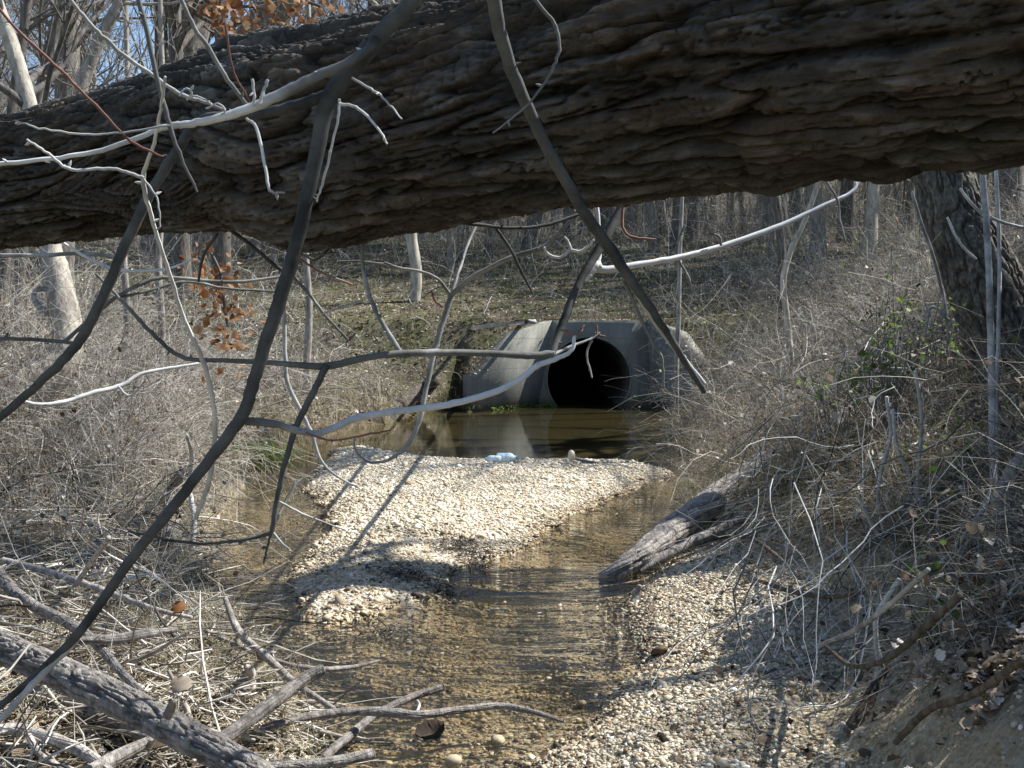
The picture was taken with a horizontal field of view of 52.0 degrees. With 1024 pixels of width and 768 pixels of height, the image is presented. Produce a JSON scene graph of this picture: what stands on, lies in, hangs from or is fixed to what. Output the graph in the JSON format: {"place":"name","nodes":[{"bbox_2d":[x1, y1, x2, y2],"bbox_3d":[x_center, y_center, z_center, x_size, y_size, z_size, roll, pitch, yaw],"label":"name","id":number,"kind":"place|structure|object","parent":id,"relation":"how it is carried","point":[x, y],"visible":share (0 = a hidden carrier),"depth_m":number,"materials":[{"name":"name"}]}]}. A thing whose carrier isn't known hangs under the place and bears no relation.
{"place":"outdoors","nodes":[
{"label":"outdoors","id":0,"kind":"place"},
{"bbox_2d":[177,237,265,382],"bbox_3d":[-1.404,-0.432,5.014,0.422,0.851,0.350,0,3,0],"label":"oak sprig","id":1,"kind":"object","parent":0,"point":[216,269],"visible":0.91,"depth_m":4.99,"materials":[{"name":"orange plant"}]},
{"bbox_2d":[0,0,584,319],"label":"sky","id":2,"kind":"structure","parent":0,"point":[142,36],"materials":[{"name":"blue"}]},
{"bbox_2d":[193,379,697,767],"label":"water","id":3,"kind":"structure","parent":0,"point":[577,418],"depth_m":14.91,"materials":[{"name":"brown liquid"}]},
{"bbox_2d":[415,718,444,741],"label":"fallen leaf","id":4,"kind":"object","parent":3,"relation":"on","point":[430,730],"visible":1,"depth_m":4.33,"materials":[{"name":"brown plant"}]},
{"bbox_2d":[0,172,1023,767],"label":"ground","id":5,"kind":"structure","parent":0,"point":[1000,734],"depth_m":6.49,"materials":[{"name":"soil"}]},
{"bbox_2d":[0,0,62,370],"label":"dark tree","id":6,"kind":"object","parent":5,"relation":"on","point":[24,29],"visible":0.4,"depth_m":10.96,"materials":[{"name":"grey plant"}]},
{"bbox_2d":[0,0,139,264],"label":"bare tree","id":7,"kind":"object","parent":5,"relation":"on","point":[43,22],"visible":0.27,"depth_m":29.80,"materials":[{"name":"grey plant"}]},
{"bbox_2d":[4,0,142,90],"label":"bare tree","id":8,"kind":"object","parent":5,"relation":"on","point":[81,57],"visible":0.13,"depth_m":40.22,"materials":[{"name":"grey plant"}]},
{"bbox_2d":[0,0,159,424],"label":"leaning tree","id":9,"kind":"object","parent":5,"relation":"on","point":[25,96],"visible":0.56,"depth_m":8.64,"materials":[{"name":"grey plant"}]},
{"bbox_2d":[0,677,169,751],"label":"debris log","id":10,"kind":"object","parent":5,"relation":"on","point":[91,711],"visible":0.2,"depth_m":3.86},
{"bbox_2d":[27,0,150,99],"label":"bare tree","id":11,"kind":"object","parent":5,"relation":"on","point":[108,56],"visible":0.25,"depth_m":73.70,"materials":[{"name":"grey plant"}]},
{"bbox_2d":[10,0,174,361],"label":"dark tree","id":12,"kind":"object","parent":5,"relation":"on","point":[54,33],"visible":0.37,"depth_m":14.94,"materials":[{"name":"grey plant"}]},
{"bbox_2d":[24,362,198,406],"bbox_3d":[-1.463,0.002,3.940,0.662,0.152,0.195,-3,4,-39],"label":"bough","id":13,"kind":"object","parent":5,"relation":"on","point":[97,391],"visible":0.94,"depth_m":3.96,"materials":[{"name":"grey plant"}]},
{"bbox_2d":[54,0,187,286],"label":"dark tree","id":14,"kind":"object","parent":5,"relation":"on","point":[59,86],"visible":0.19,"depth_m":19.82,"materials":[{"name":"grey plant"}]},
{"bbox_2d":[57,0,201,411],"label":"young tree","id":15,"kind":"object","parent":5,"relation":"on","point":[160,51],"visible":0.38,"depth_m":11.96,"materials":[{"name":"grey plant"}]},
{"bbox_2d":[0,628,274,767],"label":"debris log","id":16,"kind":"object","parent":5,"relation":"on","point":[170,725],"visible":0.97,"depth_m":3.22,"materials":[{"name":"wood"}]},
{"bbox_2d":[0,275,279,344],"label":"bough","id":17,"kind":"object","parent":5,"relation":"on","point":[205,282],"visible":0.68,"depth_m":3.75,"materials":[{"name":"grey plant"}]},
{"bbox_2d":[61,0,226,373],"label":"young tree","id":18,"kind":"object","parent":5,"relation":"on","point":[126,63],"visible":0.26,"depth_m":12.97,"materials":[{"name":"grey plant"}]},
{"bbox_2d":[84,0,240,84],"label":"bare tree","id":19,"kind":"object","parent":5,"relation":"on","point":[165,20],"visible":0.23,"depth_m":28.43,"materials":[{"name":"grey plant"}]},
{"bbox_2d":[159,469,184,545],"bbox_3d":[-2.446,0.842,7.535,0.184,0.537,0.644,-1,3,-18],"label":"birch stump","id":20,"kind":"object","parent":5,"relation":"on","point":[176,481],"visible":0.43,"depth_m":7.39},
{"bbox_2d":[37,0,316,355],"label":"snag","id":21,"kind":"object","parent":5,"relation":"on","point":[91,60],"visible":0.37,"depth_m":11.94,"materials":[{"name":"grey plant"}]},
{"bbox_2d":[137,0,251,265],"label":"grey tree","id":22,"kind":"object","parent":5,"relation":"on","point":[189,45],"visible":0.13,"depth_m":30.57,"materials":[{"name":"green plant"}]},
{"bbox_2d":[144,0,254,296],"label":"bare tree","id":23,"kind":"object","parent":5,"relation":"on","point":[221,244],"visible":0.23,"depth_m":25.51,"materials":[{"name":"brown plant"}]},
{"bbox_2d":[0,403,400,767],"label":"stick litter","id":24,"kind":"object","parent":5,"relation":"on","point":[133,661],"visible":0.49,"depth_m":4.71,"materials":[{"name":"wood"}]},
{"bbox_2d":[0,723,112,767],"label":"debris branch","id":25,"kind":"object","parent":24,"relation":"on","point":[85,753],"visible":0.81,"depth_m":3.46,"materials":[{"name":"wood"}]},
{"bbox_2d":[0,566,145,693],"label":"debris branch","id":26,"kind":"object","parent":24,"relation":"on","point":[102,650],"visible":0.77,"depth_m":4.43,"materials":[{"name":"wood"}]},
{"bbox_2d":[77,627,177,643],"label":"debris branch","id":27,"kind":"object","parent":26,"relation":"on","point":[120,638],"visible":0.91,"depth_m":4.13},
{"bbox_2d":[1,557,192,619],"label":"debris branch","id":28,"kind":"object","parent":24,"relation":"on","point":[69,578],"visible":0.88,"depth_m":5.19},
{"bbox_2d":[73,535,110,587],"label":"debris branch","id":29,"kind":"object","parent":28,"relation":"on","point":[94,557],"visible":1,"depth_m":5.03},
{"bbox_2d":[83,736,153,767],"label":"debris branch","id":30,"kind":"object","parent":24,"relation":"on","point":[118,757],"visible":0.91,"depth_m":3.35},
{"bbox_2d":[169,675,193,691],"bbox_3d":[-1.140,1.036,3.632,0.076,0.047,0.072,2,3,26],"label":"stone","id":31,"kind":"object","parent":24,"relation":"on","point":[180,683],"visible":1,"depth_m":3.64,"materials":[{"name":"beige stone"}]},
{"bbox_2d":[219,664,324,740],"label":"debris branch","id":32,"kind":"object","parent":24,"relation":"on","point":[240,726],"visible":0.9,"depth_m":3.91,"materials":[{"name":"wood"}]},
{"bbox_2d":[223,596,335,708],"bbox_3d":[-1.109,1.216,4.743,0.835,0.362,0.132,3,4,42],"label":"debris branch","id":33,"kind":"object","parent":24,"relation":"on","point":[266,656],"visible":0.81,"depth_m":4.70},
{"bbox_2d":[203,629,378,671],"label":"debris branch","id":34,"kind":"object","parent":24,"relation":"on","point":[304,666],"visible":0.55,"depth_m":4.86,"materials":[{"name":"grey plant"}]},
{"bbox_2d":[268,748,374,767],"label":"debris branch","id":35,"kind":"object","parent":24,"relation":"on","point":[364,755],"visible":0.95,"depth_m":3.86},
{"bbox_2d":[320,684,444,757],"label":"debris branch","id":36,"kind":"object","parent":24,"relation":"on","point":[346,738],"visible":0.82,"depth_m":4.37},
{"bbox_2d":[260,700,564,732],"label":"debris branch","id":37,"kind":"object","parent":24,"relation":"on","point":[378,711],"visible":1,"depth_m":4.26,"materials":[{"name":"grey plant"}]},
{"bbox_2d":[165,0,301,293],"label":"bare tree","id":38,"kind":"object","parent":5,"relation":"on","point":[183,39],"visible":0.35,"depth_m":25.77,"materials":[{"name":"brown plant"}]},
{"bbox_2d":[231,664,256,700],"bbox_3d":[-1.139,1.258,4.428,0.106,0.203,0.178,0,3,0],"label":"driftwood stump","id":39,"kind":"object","parent":5,"relation":"on","point":[250,672],"visible":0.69,"depth_m":4.44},
{"bbox_2d":[190,0,301,263],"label":"grey tree","id":40,"kind":"object","parent":5,"relation":"on","point":[284,13],"visible":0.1,"depth_m":30.59,"materials":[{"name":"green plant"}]},
{"bbox_2d":[181,0,320,267],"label":"bare tree","id":41,"kind":"object","parent":5,"relation":"on","point":[261,23],"visible":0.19,"depth_m":29.85,"materials":[{"name":"grey plant"}]},
{"bbox_2d":[226,432,315,475],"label":"green grass clump","id":42,"kind":"object","parent":5,"relation":"on","point":[271,460],"visible":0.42,"depth_m":11.56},
{"bbox_2d":[0,0,584,723],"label":"overhanging sapling","id":43,"kind":"object","parent":5,"relation":"on","point":[346,72],"visible":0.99,"depth_m":2.00,"materials":[{"name":"grey plant"}]},
{"bbox_2d":[0,0,250,519],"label":"thin sapling","id":44,"kind":"object","parent":43,"relation":"attached to","point":[160,90],"visible":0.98,"depth_m":1.76,"materials":[{"name":"grey plant"}]},
{"bbox_2d":[69,0,247,115],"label":"branch","id":45,"kind":"object","parent":43,"relation":"attached to","point":[191,96],"visible":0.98,"depth_m":1.81,"materials":[{"name":"grey plant"}]},
{"bbox_2d":[298,0,312,397],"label":"young tree","id":46,"kind":"object","parent":5,"relation":"on","point":[308,302],"visible":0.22,"depth_m":16.95,"materials":[{"name":"grey plant"}]},
{"bbox_2d":[95,207,626,563],"bbox_3d":[-0.353,-0.067,2.973,1.542,1.072,0.345,-1,3,-23],"label":"creek spanning branch","id":47,"kind":"object","parent":5,"relation":"on","point":[589,264],"visible":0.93,"depth_m":2.84,"materials":[{"name":"grey plant"}]},
{"bbox_2d":[349,0,421,301],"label":"slim tree","id":48,"kind":"object","parent":5,"relation":"on","point":[415,263],"visible":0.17,"depth_m":24.89,"materials":[{"name":"grey plant"}]},
{"bbox_2d":[392,376,439,407],"bbox_3d":[-1.915,0.286,20.295,0.744,0.848,2.077,1,3,21],"label":"rock","id":49,"kind":"object","parent":5,"relation":"on","point":[435,382],"visible":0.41,"depth_m":20.49,"materials":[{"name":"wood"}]},
{"bbox_2d":[353,533,511,646],"bbox_3d":[-0.601,1.284,6.860,0.722,0.246,2.328,1,3,15],"label":"twig wrack","id":50,"kind":"object","parent":5,"relation":"on","point":[396,572],"visible":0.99,"depth_m":6.92,"materials":[{"name":"wood"}]},
{"bbox_2d":[190,468,677,767],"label":"streambed stones","id":51,"kind":"object","parent":5,"relation":"on","point":[372,694],"visible":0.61,"depth_m":5.56,"materials":[{"name":"gravel"}]},
{"bbox_2d":[339,210,594,463],"bbox_3d":[-0.146,-0.184,3.552,0.830,0.874,0.350,0,3,0],"label":"forked shoot","id":52,"kind":"object","parent":5,"relation":"on","point":[454,291],"visible":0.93,"depth_m":3.45,"materials":[{"name":"grey plant"}]},
{"bbox_2d":[276,444,676,634],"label":"gravel","id":53,"kind":"structure","parent":5,"relation":"on","point":[575,478],"depth_m":9.62,"materials":[{"name":"gravel"}]},
{"bbox_2d":[10,171,994,284],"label":"sapling thicket","id":54,"kind":"object","parent":5,"relation":"on","point":[703,210],"visible":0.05,"depth_m":29.80,"materials":[{"name":"grey plant"}]},
{"bbox_2d":[0,0,1023,252],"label":"fallen tree log","id":55,"kind":"object","parent":5,"relation":"on","point":[642,100],"visible":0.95,"depth_m":2.36,"materials":[{"name":"wood"}]},
{"bbox_2d":[0,242,192,272],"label":"bough","id":56,"kind":"object","parent":55,"relation":"attached to","point":[77,252],"visible":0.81,"depth_m":2.90,"materials":[{"name":"grey plant"}]},
{"bbox_2d":[282,250,358,487],"bbox_3d":[-0.589,-0.048,3.246,0.245,0.727,0.137,0,3,0],"label":"thin sapling","id":57,"kind":"object","parent":55,"relation":"hanging from","point":[286,378],"visible":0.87,"depth_m":3.20,"materials":[{"name":"grey plant"}]},
{"bbox_2d":[197,213,578,293],"bbox_3d":[-0.428,-0.400,3.214,1.238,0.248,0.306,1,3,14],"label":"hanging twig","id":58,"kind":"object","parent":55,"relation":"hanging from","point":[279,268],"visible":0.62,"depth_m":3.18,"materials":[{"name":"wood"}]},
{"bbox_2d":[585,181,859,291],"bbox_3d":[0.705,-0.494,3.432,1.038,0.386,0.112,-1,3,-17],"label":"white barked branch","id":59,"kind":"object","parent":55,"relation":"attached to","point":[598,267],"visible":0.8,"depth_m":3.40,"materials":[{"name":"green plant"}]},
{"bbox_2d":[0,173,1023,602],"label":"undergrowth","id":60,"kind":"object","parent":5,"relation":"on","point":[142,407],"visible":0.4,"depth_m":10.24,"materials":[{"name":"plant"}]},
{"bbox_2d":[0,184,1023,739],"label":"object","id":61,"kind":"object","parent":5,"relation":"on","point":[982,562],"visible":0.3,"depth_m":7.20,"materials":[{"name":"plant"}]},
{"bbox_2d":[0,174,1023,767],"bbox_3d":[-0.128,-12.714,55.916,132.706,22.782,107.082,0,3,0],"label":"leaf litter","id":62,"kind":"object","parent":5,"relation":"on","point":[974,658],"visible":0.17,"depth_m":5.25,"materials":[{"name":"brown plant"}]},
{"bbox_2d":[463,320,716,411],"bbox_3d":[1.713,-0.405,28.444,5.425,2.560,14.550,0,3,0],"label":"concrete culvert","id":63,"kind":"object","parent":5,"relation":"on","point":[618,351],"visible":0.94,"depth_m":22.66,"materials":[{"name":"concrete"}]},
{"bbox_2d":[470,319,573,330],"bbox_3d":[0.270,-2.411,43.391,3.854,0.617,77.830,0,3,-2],"label":"lying branch","id":64,"kind":"object","parent":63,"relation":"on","point":[524,322],"visible":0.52,"depth_m":5.04,"materials":[{"name":"grey plant"}]},
{"bbox_2d":[462,314,720,376],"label":"creeping grass","id":65,"kind":"structure","parent":5,"relation":"on","point":[613,318],"depth_m":22.62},
{"bbox_2d":[486,0,706,393],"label":"leaning sapling","id":66,"kind":"object","parent":5,"relation":"on","point":[525,101],"visible":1,"depth_m":2.13,"materials":[{"name":"grey plant"}]},
{"bbox_2d":[644,201,659,251],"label":"slim tree","id":67,"kind":"object","parent":5,"relation":"on","point":[649,211],"visible":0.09,"depth_m":31.86,"materials":[{"name":"grey plant"}]},
{"bbox_2d":[669,198,679,254],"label":"bare tree","id":68,"kind":"object","parent":5,"relation":"on","point":[675,225],"visible":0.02,"depth_m":31.42,"materials":[{"name":"grey plant"}]},
{"bbox_2d":[673,197,683,415],"bbox_3d":[3.865,-5.913,20.164,4.419,13.728,3.018,-1,3,-9],"label":"slim tree","id":69,"kind":"object","parent":5,"relation":"on","point":[678,314],"visible":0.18,"depth_m":19.97,"materials":[{"name":"grey plant"}]},
{"bbox_2d":[588,438,781,582],"bbox_3d":[1.785,0.985,8.370,0.738,0.822,3.262,2,4,37],"label":"driftwood log","id":70,"kind":"object","parent":5,"relation":"on","point":[672,527],"visible":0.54,"depth_m":7.53,"materials":[{"name":"wood"}]},
{"bbox_2d":[683,196,699,244],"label":"bare tree","id":71,"kind":"object","parent":5,"relation":"on","point":[689,223],"visible":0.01,"depth_m":32.81,"materials":[{"name":"grey plant"}]},
{"bbox_2d":[693,533,800,579],"bbox_3d":[1.516,1.056,6.360,0.316,0.204,1.828,0,3,-8],"label":"exposed root","id":72,"kind":"object","parent":5,"relation":"on","point":[715,538],"visible":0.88,"depth_m":7.05,"materials":[{"name":"grey wood"}]},
{"bbox_2d":[514,471,1022,767],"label":"beach gravel","id":73,"kind":"structure","parent":5,"relation":"on","point":[668,699],"depth_m":4.69,"materials":[{"name":"gravel"}]},
{"bbox_2d":[772,196,785,350],"bbox_3d":[5.352,-7.023,22.106,4.011,12.901,2.355,-1,3,-21],"label":"slim tree","id":74,"kind":"object","parent":5,"relation":"on","point":[778,215],"visible":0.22,"depth_m":21.94,"materials":[{"name":"grey plant"}]},
{"bbox_2d":[558,281,1023,767],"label":"vine tangle","id":75,"kind":"object","parent":5,"relation":"on","point":[869,610],"visible":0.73,"depth_m":4.83,"materials":[{"name":"grey plant"}]},
{"bbox_2d":[593,167,1023,767],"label":"bramble thicket","id":76,"kind":"object","parent":5,"relation":"on","point":[871,323],"visible":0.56,"depth_m":8.06,"materials":[{"name":"plant"}]},
{"bbox_2d":[753,578,865,598],"bbox_3d":[1.353,0.948,4.946,0.051,0.278,1.309,0,3,-6],"label":"exposed root","id":77,"kind":"object","parent":5,"relation":"on","point":[821,595],"visible":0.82,"depth_m":4.72,"materials":[{"name":"grey wood"}]},
{"bbox_2d":[806,183,826,257],"bbox_3d":[8.318,-8.925,30.475,3.569,10.735,3.093,0,3,0],"label":"slim tree","id":78,"kind":"object","parent":5,"relation":"on","point":[818,201],"visible":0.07,"depth_m":29.82,"materials":[{"name":"grey plant"}]},
{"bbox_2d":[616,191,1023,659],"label":"green vine leaves","id":79,"kind":"object","parent":5,"relation":"on","point":[935,565],"visible":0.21,"depth_m":6.47,"materials":[{"name":"plant"}]},
{"bbox_2d":[777,179,909,389],"bbox_3d":[4.136,-2.629,13.119,2.690,5.961,2.020,0,3,0],"label":"slim tree","id":80,"kind":"object","parent":5,"relation":"on","point":[786,264],"visible":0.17,"depth_m":12.97,"materials":[{"name":"grey plant"}]},
{"bbox_2d":[796,361,895,456],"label":"leafy shrub","id":81,"kind":"object","parent":5,"relation":"on","point":[820,397],"visible":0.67,"depth_m":7.57,"materials":[{"name":"green plant"}]},
{"bbox_2d":[836,179,855,241],"bbox_3d":[8.799,-14.445,32.372,7.479,20.718,9.964,2,4,34],"label":"bare tree","id":82,"kind":"object","parent":5,"relation":"on","point":[849,187],"visible":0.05,"depth_m":32.12,"materials":[{"name":"grey plant"}]},
{"bbox_2d":[702,371,1023,767],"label":"bank leaf litter","id":83,"kind":"object","parent":5,"relation":"on","point":[984,665],"visible":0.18,"depth_m":5.17,"materials":[{"name":"brown plant"}]},
{"bbox_2d":[846,665,890,730],"bbox_3d":[1.303,1.134,3.786,0.322,0.164,0.058,-3,4,-45],"label":"dead stick","id":84,"kind":"object","parent":5,"relation":"on","point":[869,706],"visible":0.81,"depth_m":3.73,"materials":[{"name":"brown wood"}]},
{"bbox_2d":[860,181,879,255],"bbox_3d":[10.523,-12.595,28.672,7.783,18.691,7.733,-1,3,-17],"label":"bare tree","id":85,"kind":"object","parent":5,"relation":"on","point":[872,198],"visible":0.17,"depth_m":29.66,"materials":[{"name":"grey plant"}]},
{"bbox_2d":[814,567,930,647],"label":"lying branch","id":86,"kind":"object","parent":5,"relation":"on","point":[895,599],"visible":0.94,"depth_m":3.35,"materials":[{"name":"grey plant"}]},
{"bbox_2d":[837,343,919,434],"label":"leafy shrub","id":87,"kind":"object","parent":5,"relation":"on","point":[863,353],"visible":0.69,"depth_m":7.32,"materials":[{"name":"leaf"},{"name":"twig"}]},
{"bbox_2d":[873,578,900,690],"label":"hanging vine","id":88,"kind":"object","parent":5,"relation":"on","point":[886,599],"visible":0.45,"depth_m":4.12,"materials":[{"name":"grey plant"}]},
{"bbox_2d":[860,252,925,439],"bbox_3d":[2.599,-0.203,7.224,0.434,1.458,0.411,3,4,45],"label":"leafy shrub","id":89,"kind":"object","parent":5,"relation":"on","point":[896,325],"visible":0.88,"depth_m":7.17,"materials":[{"name":"green plant"}]},
{"bbox_2d":[824,592,963,668],"bbox_3d":[1.175,0.805,3.486,0.105,0.597,1.454,0,3,3],"label":"exposed root","id":90,"kind":"object","parent":5,"relation":"on","point":[936,616],"visible":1,"depth_m":2.98,"materials":[{"name":"brown wood"}]},
{"bbox_2d":[901,177,915,232],"bbox_3d":[13.174,-13.636,36.243,8.444,17.557,6.338,0,3,8],"label":"bare tree","id":91,"kind":"object","parent":5,"relation":"on","point":[909,193],"depth_m":35.12,"materials":[{"name":"grey plant"}]},
{"bbox_2d":[883,532,978,654],"bbox_3d":[1.749,0.903,4.484,0.408,0.607,0.595,1,3,16],"label":"leafy shrub","id":92,"kind":"object","parent":5,"relation":"on","point":[909,565],"visible":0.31,"depth_m":4.41,"materials":[{"name":"green plant"}]},
{"bbox_2d":[900,296,966,438],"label":"leafy shrub","id":93,"kind":"object","parent":5,"relation":"on","point":[953,348],"visible":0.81,"depth_m":7.01,"materials":[{"name":"green plant"}]},
{"bbox_2d":[893,655,1023,745],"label":"exposed root","id":94,"kind":"object","parent":5,"relation":"on","point":[990,683],"visible":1,"depth_m":2.26,"materials":[{"name":"brown wood"}]},
{"bbox_2d":[912,170,1023,389],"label":"oak tree","id":95,"kind":"object","parent":5,"relation":"on","point":[940,197],"visible":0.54,"depth_m":7.41,"materials":[{"name":"brown plant"}]},
{"bbox_2d":[182,0,294,36],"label":"oak leaf branch","id":96,"kind":"object","parent":95,"relation":"attached to","point":[238,6],"visible":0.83,"depth_m":5.97,"materials":[{"name":"orange plant"}]},
{"bbox_2d":[264,0,355,23],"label":"oak leaf branch","id":97,"kind":"object","parent":95,"relation":"attached to","point":[296,7],"visible":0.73,"depth_m":6.19,"materials":[{"name":"orange plant"}]},
{"bbox_2d":[875,396,892,531],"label":"hanging vine","id":98,"kind":"object","parent":95,"relation":"hanging from","point":[886,450],"visible":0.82,"depth_m":5.64,"materials":[{"name":"grey plant"}]},
{"bbox_2d":[891,409,922,510],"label":"hanging vine","id":99,"kind":"object","parent":95,"relation":"hanging from","point":[901,459],"visible":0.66,"depth_m":5.53,"materials":[{"name":"grey plant"}]},
{"bbox_2d":[913,370,923,509],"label":"hanging vine","id":100,"kind":"object","parent":95,"relation":"hanging from","point":[921,415],"visible":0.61,"depth_m":5.83,"materials":[{"name":"grey plant"}]},
{"bbox_2d":[911,191,949,339],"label":"hanging vine","id":101,"kind":"object","parent":95,"relation":"hanging from","point":[944,315],"visible":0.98,"depth_m":5.99,"materials":[{"name":"grey plant"}]},
{"bbox_2d":[946,174,1023,558],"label":"hanging vine","id":102,"kind":"object","parent":5,"relation":"on","point":[984,213],"visible":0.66,"depth_m":5.21,"materials":[{"name":"grey plant"}]},
{"bbox_2d":[994,170,1001,483],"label":"hanging vine","id":103,"kind":"object","parent":5,"relation":"on","point":[999,261],"visible":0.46,"depth_m":5.31,"materials":[{"name":"grey plant"}]},
{"bbox_2d":[994,447,1023,573],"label":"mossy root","id":104,"kind":"object","parent":5,"relation":"on","point":[1002,482],"visible":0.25,"depth_m":5.02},
{"bbox_2d":[995,166,1023,256],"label":"bare trees","id":105,"kind":"object","parent":5,"relation":"on","point":[1015,172],"visible":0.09,"depth_m":17.68,"materials":[{"name":"grey plant"}]},
{"bbox_2d":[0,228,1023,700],"bbox_3d":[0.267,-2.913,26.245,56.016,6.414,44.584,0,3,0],"label":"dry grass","id":106,"kind":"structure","parent":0,"point":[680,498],"depth_m":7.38,"materials":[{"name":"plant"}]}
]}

